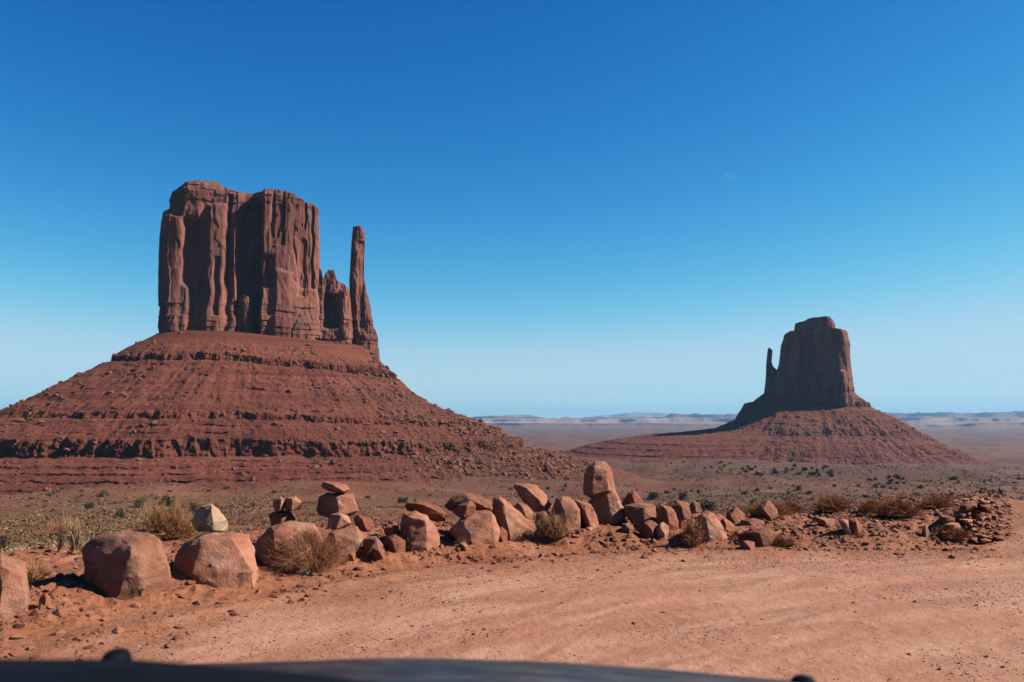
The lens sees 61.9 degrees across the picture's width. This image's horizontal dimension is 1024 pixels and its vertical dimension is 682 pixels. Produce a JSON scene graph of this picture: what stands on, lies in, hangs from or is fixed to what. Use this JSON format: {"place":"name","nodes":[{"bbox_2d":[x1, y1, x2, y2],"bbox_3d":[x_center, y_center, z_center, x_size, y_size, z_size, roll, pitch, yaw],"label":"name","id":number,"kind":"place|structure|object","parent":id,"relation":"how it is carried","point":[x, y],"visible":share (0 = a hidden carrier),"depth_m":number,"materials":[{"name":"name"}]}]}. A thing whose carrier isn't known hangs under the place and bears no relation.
{"place":"outdoors","nodes":[
{"label":"outdoors","id":0,"kind":"place"},
{"bbox_2d":[0,428,1023,658],"bbox_3d":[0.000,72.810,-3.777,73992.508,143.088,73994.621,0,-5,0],"label":"ground","id":1,"kind":"structure","parent":0,"point":[1004,446],"depth_m":383.60,"materials":[{"name":"red soil"}]},
{"bbox_2d":[0,531,11,545],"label":"shrub","id":2,"kind":"object","parent":1,"relation":"on","point":[4,541],"visible":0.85,"depth_m":38.66,"materials":[{"name":"green plant"}]},
{"bbox_2d":[0,553,29,620],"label":"boulder","id":3,"kind":"object","parent":1,"relation":"on","point":[14,595],"visible":0.74,"depth_m":6.65,"materials":[{"name":"brown stone"}]},
{"bbox_2d":[26,557,53,584],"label":"dry bush","id":4,"kind":"object","parent":1,"relation":"on","point":[33,577],"visible":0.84,"depth_m":7.67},
{"bbox_2d":[39,593,51,606],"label":"boulder","id":5,"kind":"object","parent":1,"relation":"on","point":[45,600],"visible":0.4,"depth_m":6.84,"materials":[{"name":"red stone"}]},
{"bbox_2d":[39,517,96,535],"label":"shrub","id":6,"kind":"object","parent":1,"relation":"on","point":[54,528],"visible":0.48,"depth_m":70.87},
{"bbox_2d":[55,508,86,552],"bbox_3d":[-4.886,2.102,9.418,0.356,0.507,0.156,0,-5,0],"label":"grass tuft","id":7,"kind":"object","parent":1,"relation":"on","point":[76,542],"visible":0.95,"depth_m":9.40,"materials":[{"name":"plant"}]},
{"bbox_2d":[96,490,109,496],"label":"shrub","id":8,"kind":"object","parent":1,"relation":"on","point":[103,492],"visible":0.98,"depth_m":485.03,"materials":[{"name":"green plant"}]},
{"bbox_2d":[113,507,125,517],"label":"shrub","id":9,"kind":"object","parent":1,"relation":"on","point":[119,513],"visible":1,"depth_m":127.46,"materials":[{"name":"green plant"}]},
{"bbox_2d":[82,530,171,599],"bbox_3d":[-3.504,2.066,7.732,0.633,0.702,1.107,5,-7,-44],"label":"boulder","id":10,"kind":"object","parent":1,"relation":"on","point":[124,565],"visible":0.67,"depth_m":7.43,"materials":[{"name":"brown stone"}]},
{"bbox_2d":[133,498,145,507],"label":"shrub","id":11,"kind":"object","parent":1,"relation":"on","point":[138,502],"visible":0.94,"depth_m":289.77,"materials":[{"name":"green plant"}]},
{"bbox_2d":[119,493,203,540],"bbox_3d":[-4.236,2.193,10.578,1.158,0.602,0.976,2,-6,-23],"label":"dry bush","id":12,"kind":"object","parent":1,"relation":"on","point":[164,525],"visible":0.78,"depth_m":10.53,"materials":[{"name":"plant"}]},
{"bbox_2d":[159,494,174,505],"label":"shrub","id":13,"kind":"object","parent":1,"relation":"on","point":[166,501],"visible":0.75,"depth_m":299.21,"materials":[{"name":"green plant"}]},
{"bbox_2d":[0,525,349,551],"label":"ground cover","id":14,"kind":"object","parent":1,"relation":"on","point":[33,546],"depth_m":15.56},
{"bbox_2d":[187,503,197,514],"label":"shrub","id":15,"kind":"object","parent":1,"relation":"on","point":[192,506],"visible":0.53,"depth_m":132.25,"materials":[{"name":"green plant"}]},
{"bbox_2d":[173,532,258,589],"bbox_3d":[-2.825,2.123,8.189,0.672,0.563,1.051,4,-6,-38],"label":"boulder","id":16,"kind":"object","parent":1,"relation":"on","point":[215,559],"visible":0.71,"depth_m":7.89,"materials":[{"name":"brown stone"}]},
{"bbox_2d":[191,503,227,531],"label":"boulder","id":17,"kind":"object","parent":16,"relation":"on","point":[210,517],"visible":1,"depth_m":8.31,"materials":[{"name":"stone"}]},
{"bbox_2d":[269,510,294,525],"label":"boulder","id":18,"kind":"object","parent":1,"relation":"on","point":[275,517],"visible":0.69,"depth_m":9.73,"materials":[{"name":"red stone"}]},
{"bbox_2d":[273,497,284,511],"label":"boulder","id":19,"kind":"object","parent":18,"relation":"on","point":[278,504],"visible":1,"depth_m":9.72,"materials":[{"name":"brown stone"}]},
{"bbox_2d":[284,496,301,510],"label":"boulder","id":20,"kind":"object","parent":18,"relation":"on","point":[293,503],"visible":1,"depth_m":9.72,"materials":[{"name":"brown stone"}]},
{"bbox_2d":[255,520,324,572],"bbox_3d":[-2.324,2.195,8.937,0.637,0.617,0.836,4,-6,-35],"label":"boulder","id":21,"kind":"object","parent":1,"relation":"on","point":[262,546],"visible":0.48,"depth_m":8.71,"materials":[{"name":"brown stone"}]},
{"bbox_2d":[301,568,310,574],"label":"stone","id":22,"kind":"object","parent":1,"relation":"on","point":[306,572],"visible":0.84,"depth_m":8.57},
{"bbox_2d":[259,519,360,574],"bbox_3d":[-2.111,2.095,8.744,1.136,0.597,0.976,0,-5,0],"label":"dry bush","id":23,"kind":"object","parent":1,"relation":"on","point":[323,560],"visible":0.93,"depth_m":8.64,"materials":[{"name":"plant"}]},
{"bbox_2d":[0,180,643,494],"bbox_3d":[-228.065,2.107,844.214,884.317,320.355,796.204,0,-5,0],"label":"rock butte","id":24,"kind":"object","parent":1,"relation":"on","point":[255,361],"visible":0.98,"depth_m":733.28,"materials":[{"name":"stone"}]},
{"bbox_2d":[326,526,362,561],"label":"boulder","id":25,"kind":"object","parent":1,"relation":"on","point":[354,543],"visible":0.52,"depth_m":9.18,"materials":[{"name":"brown stone"}]},
{"bbox_2d":[328,512,350,529],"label":"boulder","id":26,"kind":"object","parent":25,"relation":"on","point":[338,520],"visible":1,"depth_m":9.48,"materials":[{"name":"brown stone"}]},
{"bbox_2d":[316,492,358,516],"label":"boulder","id":27,"kind":"object","parent":26,"relation":"on","point":[328,504],"visible":0.86,"depth_m":9.76,"materials":[{"name":"brown stone"}]},
{"bbox_2d":[321,482,349,492],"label":"boulder","id":28,"kind":"object","parent":27,"relation":"on","point":[336,487],"visible":1,"depth_m":9.78,"materials":[{"name":"brown stone"}]},
{"bbox_2d":[348,552,355,561],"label":"boulder","id":29,"kind":"object","parent":1,"relation":"on","point":[352,557],"visible":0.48,"depth_m":9.11,"materials":[{"name":"red stone"}]},
{"bbox_2d":[353,515,373,531],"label":"boulder","id":30,"kind":"object","parent":1,"relation":"on","point":[364,523],"visible":0.94,"depth_m":9.67,"materials":[{"name":"red stone"}]},
{"bbox_2d":[361,536,382,556],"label":"boulder","id":31,"kind":"object","parent":1,"relation":"on","point":[370,544],"visible":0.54,"depth_m":9.31,"materials":[{"name":"brown stone"}]},
{"bbox_2d":[372,548,385,559],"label":"boulder","id":32,"kind":"object","parent":1,"relation":"on","point":[378,553],"visible":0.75,"depth_m":9.20,"materials":[{"name":"red stone"}]},
{"bbox_2d":[384,525,399,535],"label":"boulder","id":33,"kind":"object","parent":1,"relation":"on","point":[389,530],"visible":0.84,"depth_m":9.80,"materials":[{"name":"red stone"}]},
{"bbox_2d":[383,534,405,552],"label":"boulder","id":34,"kind":"object","parent":1,"relation":"on","point":[393,543],"visible":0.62,"depth_m":9.45,"materials":[{"name":"red stone"}]},
{"bbox_2d":[397,496,407,502],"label":"shrub","id":35,"kind":"object","parent":1,"relation":"on","point":[402,500],"visible":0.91,"depth_m":258.42,"materials":[{"name":"green plant"}]},
{"bbox_2d":[397,530,421,551],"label":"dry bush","id":36,"kind":"object","parent":1,"relation":"on","point":[408,548],"visible":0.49,"depth_m":9.62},
{"bbox_2d":[400,510,439,551],"bbox_3d":[-1.051,2.252,9.873,0.432,0.569,0.575,3,-6,-31],"label":"boulder","id":37,"kind":"object","parent":1,"relation":"on","point":[415,524],"visible":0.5,"depth_m":9.68,"materials":[{"name":"brown stone"}]},
{"bbox_2d":[405,501,445,520],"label":"boulder","id":38,"kind":"object","parent":37,"relation":"on","point":[432,512],"visible":0.84,"depth_m":10.14,"materials":[{"name":"red stone"}]},
{"bbox_2d":[0,502,866,551],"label":"dry grass","id":39,"kind":"structure","parent":1,"relation":"on","point":[17,548],"depth_m":16.40,"materials":[{"name":"plant"}]},
{"bbox_2d":[459,543,467,550],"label":"boulder","id":40,"kind":"object","parent":1,"relation":"on","point":[463,546],"visible":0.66,"depth_m":9.74,"materials":[{"name":"brown stone"}]},
{"bbox_2d":[449,510,499,544],"bbox_3d":[-0.449,2.285,10.207,0.620,0.510,0.622,0,-5,0],"label":"boulder","id":41,"kind":"object","parent":1,"relation":"on","point":[479,527],"visible":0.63,"depth_m":10.03,"materials":[{"name":"brown stone"}]},
{"bbox_2d":[452,500,475,517],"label":"boulder","id":42,"kind":"object","parent":41,"relation":"on","point":[465,509],"visible":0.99,"depth_m":10.17,"materials":[{"name":"red stone"}]},
{"bbox_2d":[444,492,492,510],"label":"boulder","id":43,"kind":"object","parent":41,"relation":"on","point":[480,502],"visible":0.77,"depth_m":10.52,"materials":[{"name":"brown stone"}]},
{"bbox_2d":[498,527,506,541],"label":"boulder","id":44,"kind":"object","parent":1,"relation":"on","point":[503,535],"visible":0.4,"depth_m":10.28,"materials":[{"name":"red stone"}]},
{"bbox_2d":[0,490,1012,658],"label":"rock rubble","id":45,"kind":"object","parent":1,"relation":"on","point":[5,631],"visible":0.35,"depth_m":9.48,"materials":[{"name":"stone"}]},
{"bbox_2d":[0,458,1023,544],"bbox_3d":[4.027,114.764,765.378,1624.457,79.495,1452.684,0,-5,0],"label":"ground cover","id":46,"kind":"object","parent":1,"relation":"on","point":[7,527],"visible":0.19,"depth_m":375.74,"materials":[{"name":"plant"}]},
{"bbox_2d":[492,496,538,540],"bbox_3d":[0.036,2.288,10.837,0.594,0.648,0.617,3,-6,-30],"label":"boulder","id":47,"kind":"object","parent":1,"relation":"on","point":[511,520],"visible":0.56,"depth_m":10.62,"materials":[{"name":"brown stone"}]},
{"bbox_2d":[514,502,533,520],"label":"boulder","id":48,"kind":"object","parent":1,"relation":"on","point":[525,510],"visible":0.77,"depth_m":11.13,"materials":[{"name":"brown stone"}]},
{"bbox_2d":[517,531,536,539],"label":"grass tuft","id":49,"kind":"object","parent":1,"relation":"on","point":[530,538],"visible":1,"depth_m":10.48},
{"bbox_2d":[513,483,550,511],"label":"boulder","id":50,"kind":"object","parent":1,"relation":"on","point":[534,498],"visible":0.97,"depth_m":11.40,"materials":[{"name":"brown stone"}]},
{"bbox_2d":[535,510,553,528],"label":"boulder","id":51,"kind":"object","parent":1,"relation":"on","point":[538,514],"visible":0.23,"depth_m":10.84,"materials":[{"name":"red stone"}]},
{"bbox_2d":[529,512,574,539],"bbox_3d":[0.495,2.246,10.494,0.488,0.389,0.474,5,-7,-44],"label":"dry bush","id":52,"kind":"object","parent":1,"relation":"on","point":[555,529],"visible":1,"depth_m":10.48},
{"bbox_2d":[551,496,582,529],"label":"boulder","id":53,"kind":"object","parent":1,"relation":"on","point":[566,507],"visible":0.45,"depth_m":10.83,"materials":[{"name":"brown stone"}]},
{"bbox_2d":[563,523,572,536],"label":"boulder","id":54,"kind":"object","parent":1,"relation":"on","point":[567,529],"visible":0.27,"depth_m":10.63,"materials":[{"name":"red stone"}]},
{"bbox_2d":[574,499,598,528],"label":"boulder","id":55,"kind":"object","parent":1,"relation":"on","point":[589,516],"visible":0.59,"depth_m":10.94,"materials":[{"name":"red stone"}]},
{"bbox_2d":[583,461,625,525],"bbox_3d":[1.253,2.088,11.576,0.580,0.907,0.473,0,-5,0],"label":"boulder","id":56,"kind":"object","parent":1,"relation":"on","point":[599,490],"visible":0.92,"depth_m":11.42,"materials":[{"name":"brown stone"}]},
{"bbox_2d":[621,502,627,516],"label":"boulder","id":57,"kind":"object","parent":1,"relation":"on","point":[624,503],"visible":0.14,"depth_m":11.78,"materials":[{"name":"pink stone"}]},
{"bbox_2d":[623,491,642,503],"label":"boulder","id":58,"kind":"object","parent":57,"relation":"on","point":[631,497],"visible":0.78,"depth_m":11.79,"materials":[{"name":"red stone"}]},
{"bbox_2d":[621,522,633,534],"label":"boulder","id":59,"kind":"object","parent":1,"relation":"on","point":[627,527],"visible":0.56,"depth_m":10.76,"materials":[{"name":"red stone"}]},
{"bbox_2d":[624,502,656,526],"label":"boulder","id":60,"kind":"object","parent":1,"relation":"on","point":[637,513],"visible":0.59,"depth_m":11.27,"materials":[{"name":"brown stone"}]},
{"bbox_2d":[640,520,656,537],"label":"boulder","id":61,"kind":"object","parent":1,"relation":"on","point":[648,528],"visible":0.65,"depth_m":10.80,"materials":[{"name":"red stone"}]},
{"bbox_2d":[647,492,658,499],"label":"shrub","id":62,"kind":"object","parent":1,"relation":"on","point":[655,495],"visible":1,"depth_m":455.31,"materials":[{"name":"green plant"}]},
{"bbox_2d":[656,522,668,537],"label":"boulder","id":63,"kind":"object","parent":1,"relation":"on","point":[662,529],"visible":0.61,"depth_m":10.75,"materials":[{"name":"brown stone"}]},
{"bbox_2d":[655,504,681,530],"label":"boulder","id":64,"kind":"object","parent":1,"relation":"on","point":[669,516],"visible":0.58,"depth_m":11.04,"materials":[{"name":"red stone"}]},
{"bbox_2d":[667,500,693,520],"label":"boulder","id":65,"kind":"object","parent":1,"relation":"on","point":[681,509],"visible":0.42,"depth_m":11.54,"materials":[{"name":"brown stone"}]},
{"bbox_2d":[678,490,687,499],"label":"shrub","id":66,"kind":"object","parent":1,"relation":"on","point":[683,496],"visible":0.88,"depth_m":402.70,"materials":[{"name":"green plant"}]},
{"bbox_2d":[676,513,708,546],"bbox_3d":[2.156,2.295,10.431,0.440,0.447,0.356,0,-5,0],"label":"dry bush","id":67,"kind":"object","parent":1,"relation":"on","point":[694,532],"visible":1,"depth_m":10.40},
{"bbox_2d":[689,501,701,513],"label":"boulder","id":68,"kind":"object","parent":1,"relation":"on","point":[694,507],"visible":0.99,"depth_m":11.10,"materials":[{"name":"brown stone"}]},
{"bbox_2d":[700,499,717,510],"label":"shrub","id":69,"kind":"object","parent":1,"relation":"on","point":[709,506],"visible":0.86,"depth_m":173.26,"materials":[{"name":"green plant"}]},
{"bbox_2d":[695,510,727,541],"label":"boulder","id":70,"kind":"object","parent":1,"relation":"on","point":[712,526],"visible":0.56,"depth_m":10.53,"materials":[{"name":"brown stone"}]},
{"bbox_2d":[720,518,734,531],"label":"boulder","id":71,"kind":"object","parent":1,"relation":"on","point":[726,524],"visible":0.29,"depth_m":10.99,"materials":[{"name":"red stone"}]},
{"bbox_2d":[726,507,744,523],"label":"boulder","id":72,"kind":"object","parent":1,"relation":"on","point":[736,515],"visible":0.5,"depth_m":11.51,"materials":[{"name":"red stone"}]},
{"bbox_2d":[740,540,754,549],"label":"boulder","id":73,"kind":"object","parent":1,"relation":"on","point":[746,545],"visible":0.52,"depth_m":10.22,"materials":[{"name":"red stone"}]},
{"bbox_2d":[739,518,764,525],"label":"boulder","id":74,"kind":"object","parent":1,"relation":"on","point":[751,521],"visible":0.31,"depth_m":11.23,"materials":[{"name":"brown stone"}]},
{"bbox_2d":[739,527,777,546],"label":"boulder","id":75,"kind":"object","parent":1,"relation":"on","point":[764,537],"visible":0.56,"depth_m":10.46,"materials":[{"name":"red stone"}]},
{"bbox_2d":[737,498,794,516],"bbox_3d":[3.575,2.330,12.005,0.833,0.285,0.733,2,-5,-21],"label":"dry bush","id":76,"kind":"object","parent":1,"relation":"on","point":[780,510],"visible":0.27,"depth_m":11.93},
{"bbox_2d":[756,500,778,519],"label":"boulder","id":77,"kind":"object","parent":1,"relation":"on","point":[765,507],"visible":0.88,"depth_m":11.66,"materials":[{"name":"brown stone"}]},
{"bbox_2d":[563,316,1007,465],"bbox_3d":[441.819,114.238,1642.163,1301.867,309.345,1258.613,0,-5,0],"label":"rock butte","id":78,"kind":"object","parent":1,"relation":"on","point":[809,405],"visible":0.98,"depth_m":1462.45,"materials":[{"name":"stone"}]},
{"bbox_2d":[774,533,799,546],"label":"dry bush","id":79,"kind":"object","parent":1,"relation":"on","point":[782,541],"visible":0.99,"depth_m":10.46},
{"bbox_2d":[781,497,808,513],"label":"dry bush","id":80,"kind":"object","parent":1,"relation":"on","point":[789,503],"visible":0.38,"depth_m":12.56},
{"bbox_2d":[812,516,834,525],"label":"boulder","id":81,"kind":"object","parent":1,"relation":"on","point":[822,521],"visible":0.88,"depth_m":11.38,"materials":[{"name":"brown stone"}]},
{"bbox_2d":[806,491,862,513],"bbox_3d":[4.847,2.393,12.869,0.940,0.418,0.658,0,-5,0],"label":"dry bush","id":82,"kind":"object","parent":1,"relation":"on","point":[831,505],"visible":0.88,"depth_m":12.76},
{"bbox_2d":[838,518,852,535],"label":"boulder","id":83,"kind":"object","parent":1,"relation":"on","point":[846,527],"visible":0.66,"depth_m":10.92,"materials":[{"name":"brown stone"}]},
{"bbox_2d":[848,517,861,534],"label":"boulder","id":84,"kind":"object","parent":1,"relation":"on","point":[855,524],"visible":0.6,"depth_m":10.93,"materials":[{"name":"red stone"}]},
{"bbox_2d":[853,530,864,537],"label":"grass tuft","id":85,"kind":"object","parent":1,"relation":"on","point":[857,535],"visible":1,"depth_m":10.82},
{"bbox_2d":[856,496,881,513],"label":"dry bush","id":86,"kind":"object","parent":1,"relation":"on","point":[866,507],"visible":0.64,"depth_m":12.32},
{"bbox_2d":[766,489,1011,549],"bbox_3d":[6.258,2.815,13.448,2.792,0.645,8.527,-4,-7,39],"label":"rock rubble","id":87,"kind":"object","parent":1,"relation":"on","point":[815,532],"visible":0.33,"depth_m":11.61,"materials":[{"name":"brown stone"}]},
{"bbox_2d":[864,494,931,517],"bbox_3d":[5.326,2.297,11.961,0.856,0.372,0.702,0,-5,0],"label":"dry bush","id":88,"kind":"object","parent":1,"relation":"on","point":[900,507],"visible":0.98,"depth_m":11.88,"materials":[{"name":"plant"}]},
{"bbox_2d":[922,524,929,537],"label":"boulder","id":89,"kind":"object","parent":1,"relation":"on","point":[925,532],"visible":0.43,"depth_m":10.97,"materials":[{"name":"brown stone"}]},
{"bbox_2d":[914,490,961,508],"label":"dry bush","id":90,"kind":"object","parent":1,"relation":"on","point":[933,501],"visible":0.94,"depth_m":12.83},
{"bbox_2d":[930,523,978,539],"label":"dry bush","id":91,"kind":"object","parent":1,"relation":"on","point":[962,533],"visible":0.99,"depth_m":10.87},
{"bbox_2d":[945,500,983,523],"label":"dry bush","id":92,"kind":"object","parent":1,"relation":"on","point":[956,512],"visible":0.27,"depth_m":11.86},
{"bbox_2d":[960,502,978,512],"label":"flat stone","id":93,"kind":"object","parent":1,"relation":"on","point":[970,507],"visible":0.92,"depth_m":11.44,"materials":[{"name":"red stone"}]},
{"bbox_2d":[978,504,995,512],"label":"flat stone","id":94,"kind":"object","parent":1,"relation":"on","point":[984,508],"visible":0.91,"depth_m":11.43,"materials":[{"name":"red stone"}]},
{"bbox_2d":[0,0,1023,418],"label":"sky","id":95,"kind":"structure","parent":0,"point":[563,208],"materials":[{"name":"blue"}]},
{"bbox_2d":[1,511,1023,681],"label":"dirt road","id":96,"kind":"structure","parent":0,"point":[761,657],"depth_m":6.78,"materials":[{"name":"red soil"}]},
{"bbox_2d":[0,648,815,681],"bbox_3d":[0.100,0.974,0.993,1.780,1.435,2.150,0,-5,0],"label":"car","id":97,"kind":"object","parent":96,"relation":"on","point":[117,665],"visible":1,"depth_m":0.92,"materials":[{"name":"black paint"}]},
{"bbox_2d":[978,538,991,543],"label":"flat stone","id":98,"kind":"object","parent":96,"relation":"on","point":[983,540],"visible":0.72,"depth_m":10.73,"materials":[{"name":"red stone"}]},
{"bbox_2d":[992,535,1003,540],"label":"flat stone","id":99,"kind":"object","parent":96,"relation":"on","point":[997,538],"visible":0.81,"depth_m":10.82,"materials":[{"name":"red stone"}]},
{"bbox_2d":[501,414,536,416],"bbox_3d":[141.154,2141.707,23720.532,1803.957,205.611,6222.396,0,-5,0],"label":"hills","id":100,"kind":"structure","parent":0,"point":[523,415],"depth_m":23502.39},
{"bbox_2d":[486,422,723,428],"bbox_3d":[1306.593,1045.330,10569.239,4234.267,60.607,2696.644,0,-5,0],"label":"hills","id":101,"kind":"structure","parent":0,"point":[604,425],"depth_m":10163.64,"materials":[{"name":"stone"}]},
{"bbox_2d":[583,412,723,417],"bbox_3d":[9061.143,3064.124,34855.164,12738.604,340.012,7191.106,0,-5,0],"label":"hills","id":102,"kind":"structure","parent":0,"point":[641,414],"depth_m":34565.74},
{"bbox_2d":[468,411,1023,418],"bbox_3d":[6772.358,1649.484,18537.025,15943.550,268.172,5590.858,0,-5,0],"label":"hills","id":103,"kind":"structure","parent":0,"point":[1016,414],"depth_m":17308.22,"materials":[{"name":"stone"}]},
{"bbox_2d":[476,416,1023,424],"bbox_3d":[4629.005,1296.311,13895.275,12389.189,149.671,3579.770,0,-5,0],"label":"hills","id":104,"kind":"structure","parent":0,"point":[941,420],"depth_m":13175.45,"materials":[{"name":"stone"}]},
{"bbox_2d":[906,421,1023,429],"bbox_3d":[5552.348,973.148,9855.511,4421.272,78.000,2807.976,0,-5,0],"label":"hills","id":105,"kind":"structure","parent":0,"point":[994,425],"depth_m":9494.26,"materials":[{"name":"stone"}]},
{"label":"flat stone","id":106,"kind":"object","parent":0,"visible":0},
{"bbox_2d":[942,522,962,530],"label":"flat stone","id":107,"kind":"object","parent":106,"relation":"on","point":[949,525],"visible":0.61,"depth_m":10.97,"materials":[{"name":"brown stone"}]},
{"bbox_2d":[938,514,956,523],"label":"flat stone","id":108,"kind":"object","parent":107,"relation":"on","point":[943,519],"visible":0.83,"depth_m":11.17,"materials":[{"name":"red stone"}]},
{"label":"flat stone","id":109,"kind":"object","parent":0,"visible":0},
{"bbox_2d":[961,519,973,523],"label":"flat stone","id":110,"kind":"object","parent":109,"relation":"on","point":[966,521],"visible":0.95,"depth_m":11.19,"materials":[{"name":"brown stone"}]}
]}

